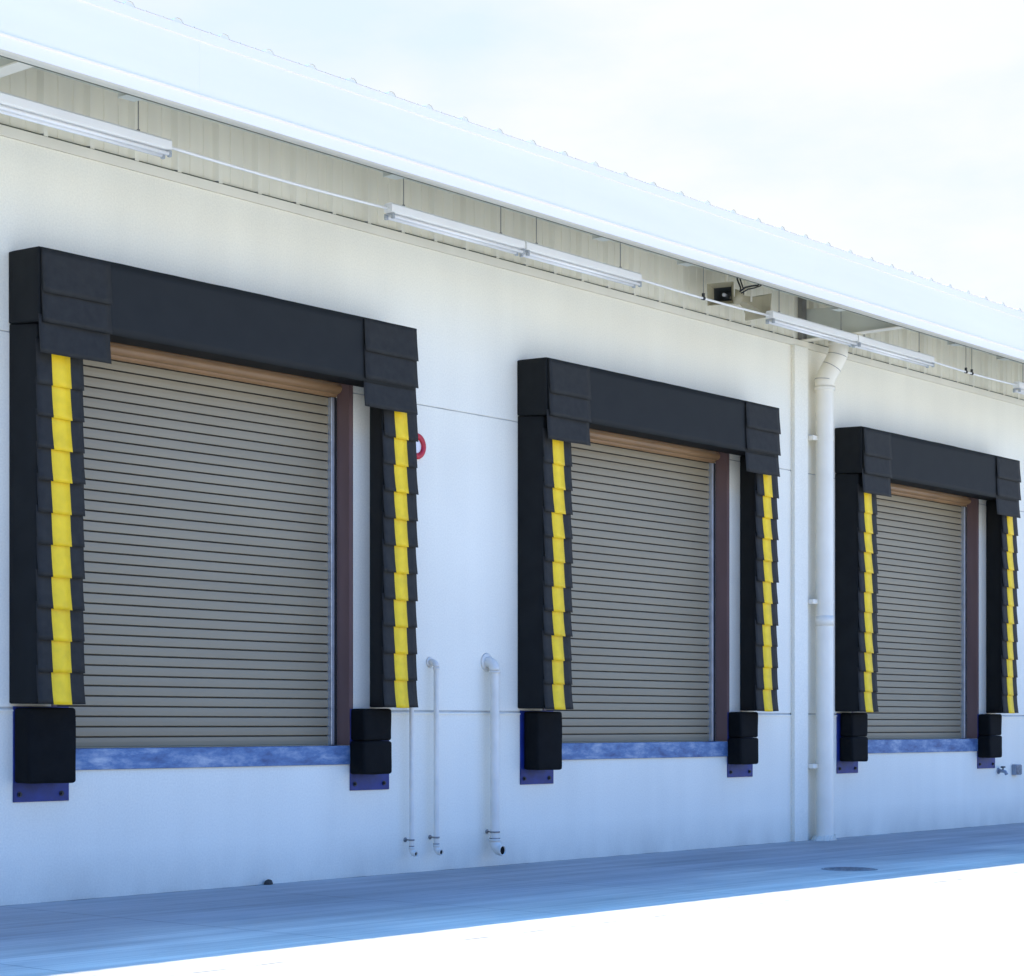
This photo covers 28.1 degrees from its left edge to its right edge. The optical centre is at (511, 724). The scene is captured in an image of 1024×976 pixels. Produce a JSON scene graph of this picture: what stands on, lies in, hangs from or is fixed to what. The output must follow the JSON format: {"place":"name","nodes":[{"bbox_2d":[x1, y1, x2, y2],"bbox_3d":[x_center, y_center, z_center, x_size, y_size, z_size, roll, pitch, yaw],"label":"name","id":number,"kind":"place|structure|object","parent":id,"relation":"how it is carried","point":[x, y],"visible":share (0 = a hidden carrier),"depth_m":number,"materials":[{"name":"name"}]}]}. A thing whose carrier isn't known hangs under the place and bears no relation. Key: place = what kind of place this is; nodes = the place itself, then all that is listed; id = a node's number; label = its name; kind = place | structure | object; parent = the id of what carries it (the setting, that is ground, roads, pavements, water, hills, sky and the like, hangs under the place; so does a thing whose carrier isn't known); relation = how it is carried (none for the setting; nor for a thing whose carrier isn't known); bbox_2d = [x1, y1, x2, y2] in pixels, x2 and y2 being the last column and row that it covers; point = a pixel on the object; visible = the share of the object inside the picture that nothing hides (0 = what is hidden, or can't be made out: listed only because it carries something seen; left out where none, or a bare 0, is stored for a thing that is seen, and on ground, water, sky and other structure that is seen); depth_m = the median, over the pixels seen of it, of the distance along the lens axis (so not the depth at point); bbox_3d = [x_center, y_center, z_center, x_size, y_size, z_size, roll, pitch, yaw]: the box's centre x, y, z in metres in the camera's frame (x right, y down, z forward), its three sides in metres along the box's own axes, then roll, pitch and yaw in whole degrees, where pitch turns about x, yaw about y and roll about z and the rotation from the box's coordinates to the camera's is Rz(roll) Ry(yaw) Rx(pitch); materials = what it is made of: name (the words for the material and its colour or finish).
{"place":"outdoors","nodes":[
{"label":"outdoors","id":0,"kind":"place"},
{"bbox_2d":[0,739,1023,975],"bbox_3d":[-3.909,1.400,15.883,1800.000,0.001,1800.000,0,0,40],"label":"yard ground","id":1,"kind":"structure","parent":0,"point":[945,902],"depth_m":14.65,"materials":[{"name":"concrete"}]},
{"bbox_2d":[264,879,272,884],"bbox_3d":[-2.134,1.375,17.944,0.062,0.046,0.092,0,0,40],"label":"stone","id":2,"kind":"object","parent":1,"relation":"on","point":[268,882],"visible":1,"depth_m":17.91,"materials":[{"name":"grey stone"}]},
{"bbox_2d":[0,0,1023,905],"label":"warehouse","id":3,"kind":"structure","parent":1,"relation":"on","point":[226,560],"depth_m":19.37,"materials":[{"name":"paint"}]},
{"bbox_2d":[13,706,75,801],"bbox_3d":[-3.632,0.229,16.051,0.207,0.748,0.535,0,0,40],"label":"dock bumper","id":4,"kind":"object","parent":3,"relation":"attached to","point":[44,753],"visible":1,"depth_m":15.94,"materials":[{"name":"black rubber"}]},
{"bbox_2d":[0,91,171,158],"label":"strip light","id":5,"kind":"object","parent":3,"relation":"hanging from","point":[73,122],"visible":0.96,"depth_m":15.48,"materials":[{"name":"white metal"}]},
{"bbox_2d":[172,146,388,209],"bbox_3d":[-1.903,-4.553,17.111,0.024,0.038,2.510,0,0,40],"label":"conduit","id":6,"kind":"object","parent":5,"relation":"attached to","point":[275,178],"visible":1,"depth_m":17.04,"materials":[{"name":"white metal"}]},
{"bbox_2d":[51,342,352,769],"bbox_3d":[-2.646,-1.398,17.577,0.282,3.520,3.396,0,0,40],"label":"roller door","id":7,"kind":"structure","parent":3,"relation":"in","point":[218,518],"depth_m":17.75,"materials":[{"name":"beige metal"}]},
{"bbox_2d":[9,246,418,707],"bbox_3d":[-2.352,-1.912,17.403,0.433,3.516,4.347,0,0,40],"label":"dock seal","id":8,"kind":"object","parent":3,"relation":"attached to","point":[69,313],"visible":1,"depth_m":16.20,"materials":[{"name":"black plastic"}]},
{"bbox_2d":[350,708,391,790],"bbox_3d":[-1.252,0.226,18.895,0.206,0.754,0.538,0,0,40],"label":"dock bumper","id":9,"kind":"object","parent":3,"relation":"attached to","point":[370,753],"visible":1,"depth_m":18.75,"materials":[{"name":"black rubber"}]},
{"bbox_2d":[404,707,417,856],"bbox_3d":[-0.955,0.488,19.298,0.147,1.504,0.088,0,0,40],"label":"standing pipe","id":10,"kind":"object","parent":3,"relation":"attached to","point":[411,839],"visible":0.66,"depth_m":19.27,"materials":[{"name":"paint"}]},
{"bbox_2d":[416,433,425,458],"bbox_3d":[-0.907,-2.645,19.427,0.049,0.252,0.252,0,0,40],"label":"round sign","id":11,"kind":"object","parent":3,"relation":"attached to","point":[421,447],"visible":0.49,"depth_m":19.46,"materials":[{"name":"red paint"}]},
{"bbox_2d":[426,657,443,854],"bbox_3d":[-0.729,0.296,19.561,0.154,1.897,0.104,0,0,40],"label":"standing pipe","id":12,"kind":"object","parent":3,"relation":"attached to","point":[431,662],"visible":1,"depth_m":19.53,"materials":[{"name":"paint"}]},
{"bbox_2d":[384,178,524,255],"bbox_3d":[-0.503,-4.811,18.783,0.113,0.686,1.840,0,0,40],"label":"strip light","id":13,"kind":"object","parent":3,"relation":"hanging from","point":[409,216],"visible":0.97,"depth_m":18.69,"materials":[{"name":"white metal"}]},
{"bbox_2d":[481,653,506,855],"bbox_3d":[-0.169,0.288,20.185,0.212,2.000,0.184,0,0,40],"label":"standing pipe","id":14,"kind":"object","parent":3,"relation":"attached to","point":[489,663],"visible":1,"depth_m":20.15,"materials":[{"name":"paint"}]},
{"bbox_2d":[520,710,561,784],"bbox_3d":[0.327,0.229,20.780,0.208,0.748,0.530,0,0,40],"label":"dock bumper","id":15,"kind":"object","parent":3,"relation":"attached to","point":[540,747],"visible":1,"depth_m":20.66,"materials":[{"name":"black rubber"}]},
{"bbox_2d":[519,218,641,287],"bbox_3d":[0.697,-4.810,20.217,0.113,0.686,1.840,0,0,40],"label":"strip light","id":16,"kind":"object","parent":3,"relation":"hanging from","point":[536,251],"visible":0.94,"depth_m":20.15,"materials":[{"name":"white metal"}]},
{"bbox_2d":[543,429,728,759],"bbox_3d":[1.311,-1.398,22.304,0.282,3.520,3.396,0,0,40],"label":"roller door","id":17,"kind":"structure","parent":3,"relation":"in","point":[643,517],"depth_m":22.63,"materials":[{"name":"beige metal"}]},
{"bbox_2d":[517,357,780,711],"bbox_3d":[1.606,-1.911,22.130,0.433,3.518,4.347,0,0,40],"label":"dock seal","id":18,"kind":"object","parent":3,"relation":"attached to","point":[562,406],"visible":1,"depth_m":20.91,"materials":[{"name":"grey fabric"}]},
{"bbox_2d":[642,268,769,315],"bbox_3d":[2.079,-4.841,21.867,0.041,0.628,2.445,0,0,40],"label":"conduit","id":19,"kind":"object","parent":3,"relation":"hanging from","point":[703,297],"visible":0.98,"depth_m":21.82,"materials":[{"name":"white metal"}]},
{"bbox_2d":[707,274,743,305],"bbox_3d":[2.408,-4.919,22.829,0.310,0.565,0.558,0,0,24],"label":"horn loudspeaker","id":20,"kind":"object","parent":3,"relation":"attached to","point":[723,292],"visible":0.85,"depth_m":22.68,"materials":[{"name":"beige plastic"}]},
{"bbox_2d":[727,712,758,776],"bbox_3d":[2.706,0.226,23.622,0.206,0.754,0.538,0,0,40],"label":"dock bumper","id":21,"kind":"object","parent":3,"relation":"attached to","point":[743,754],"visible":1,"depth_m":23.46,"materials":[{"name":"black rubber"}]},
{"bbox_2d":[730,280,771,320],"bbox_3d":[2.634,-4.895,22.952,0.341,0.620,0.524,0,0,40],"label":"horn loudspeaker","id":22,"kind":"object","parent":3,"relation":"attached to","point":[761,303],"visible":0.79,"depth_m":22.97,"materials":[{"name":"beige plastic"}]},
{"bbox_2d":[766,290,857,346],"bbox_3d":[3.457,-4.817,23.514,0.113,0.686,1.840,0,0,40],"label":"strip light","id":23,"kind":"object","parent":3,"relation":"hanging from","point":[800,325],"visible":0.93,"depth_m":23.41,"materials":[{"name":"white metal"}]},
{"bbox_2d":[808,341,847,840],"bbox_3d":[3.824,-1.685,24.825,0.507,6.169,0.349,0,0,18],"label":"downpipe","id":24,"kind":"object","parent":3,"relation":"attached to","point":[829,370],"visible":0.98,"depth_m":24.74,"materials":[{"name":"beige paint"}]},
{"bbox_2d":[836,713,867,773],"bbox_3d":[4.258,0.227,25.475,0.208,0.753,0.505,0,0,40],"label":"dock bumper","id":25,"kind":"object","parent":3,"relation":"attached to","point":[851,741],"visible":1,"depth_m":25.36,"materials":[{"name":"black rubber"}]},
{"bbox_2d":[852,333,934,367],"bbox_3d":[4.658,-4.817,24.948,0.113,0.686,1.840,0,0,40],"label":"strip light","id":26,"kind":"object","parent":3,"relation":"hanging from","point":[894,351],"visible":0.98,"depth_m":24.90,"materials":[{"name":"white metal"}]},
{"bbox_2d":[852,483,978,752],"bbox_3d":[5.249,-1.398,27.008,0.282,3.520,3.396,0,0,40],"label":"roller door","id":27,"kind":"structure","parent":3,"relation":"in","point":[928,543],"depth_m":27.49,"materials":[{"name":"beige metal"}]},
{"bbox_2d":[835,426,1020,712],"bbox_3d":[5.544,-1.913,26.834,0.433,3.514,4.347,0,0,40],"label":"dock seal","id":28,"kind":"object","parent":3,"relation":"attached to","point":[870,464],"visible":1,"depth_m":25.54,"materials":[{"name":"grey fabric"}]},
{"bbox_2d":[934,348,1016,385],"bbox_3d":[6.007,-4.841,26.560,0.041,0.628,2.345,0,0,40],"label":"conduit","id":29,"kind":"object","parent":3,"relation":"hanging from","point":[965,371],"visible":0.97,"depth_m":26.49,"materials":[{"name":"white metal"}]},
{"bbox_2d":[977,714,1001,768],"bbox_3d":[6.644,0.226,28.326,0.206,0.754,0.538,0,0,40],"label":"dock bumper","id":30,"kind":"object","parent":3,"relation":"attached to","point":[989,728],"visible":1,"depth_m":28.16,"materials":[{"name":"black rubber"}]},
{"bbox_2d":[997,766,1007,774],"bbox_3d":[6.869,0.642,28.639,0.150,0.128,0.110,0,0,40],"label":"hose tap","id":31,"kind":"object","parent":3,"relation":"attached to","point":[999,770],"visible":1,"depth_m":28.63,"materials":[{"name":"black"}]},
{"bbox_2d":[1012,764,1021,774],"bbox_3d":[7.164,0.635,29.044,0.082,0.150,0.170,0,0,40],"label":"outlet box","id":32,"kind":"object","parent":3,"relation":"attached to","point":[1016,769],"visible":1,"depth_m":28.99,"materials":[{"name":"metal"}]},
{"bbox_2d":[1013,381,1023,394],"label":"strip light","id":33,"kind":"object","parent":3,"relation":"hanging from","point":[1019,388],"visible":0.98,"depth_m":27.48,"materials":[{"name":"white metal"}]},
{"bbox_2d":[821,867,877,870],"bbox_3d":[3.271,1.394,19.849,0.550,0.010,0.550,0,0,40],"label":"manhole cover","id":34,"kind":"object","parent":1,"relation":"on","point":[849,869],"visible":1,"depth_m":19.77,"materials":[{"name":"metal"}]},
{"bbox_2d":[116,0,1023,311],"label":"sky","id":35,"kind":"structure","parent":0,"point":[885,131],"materials":[{"name":"white"}]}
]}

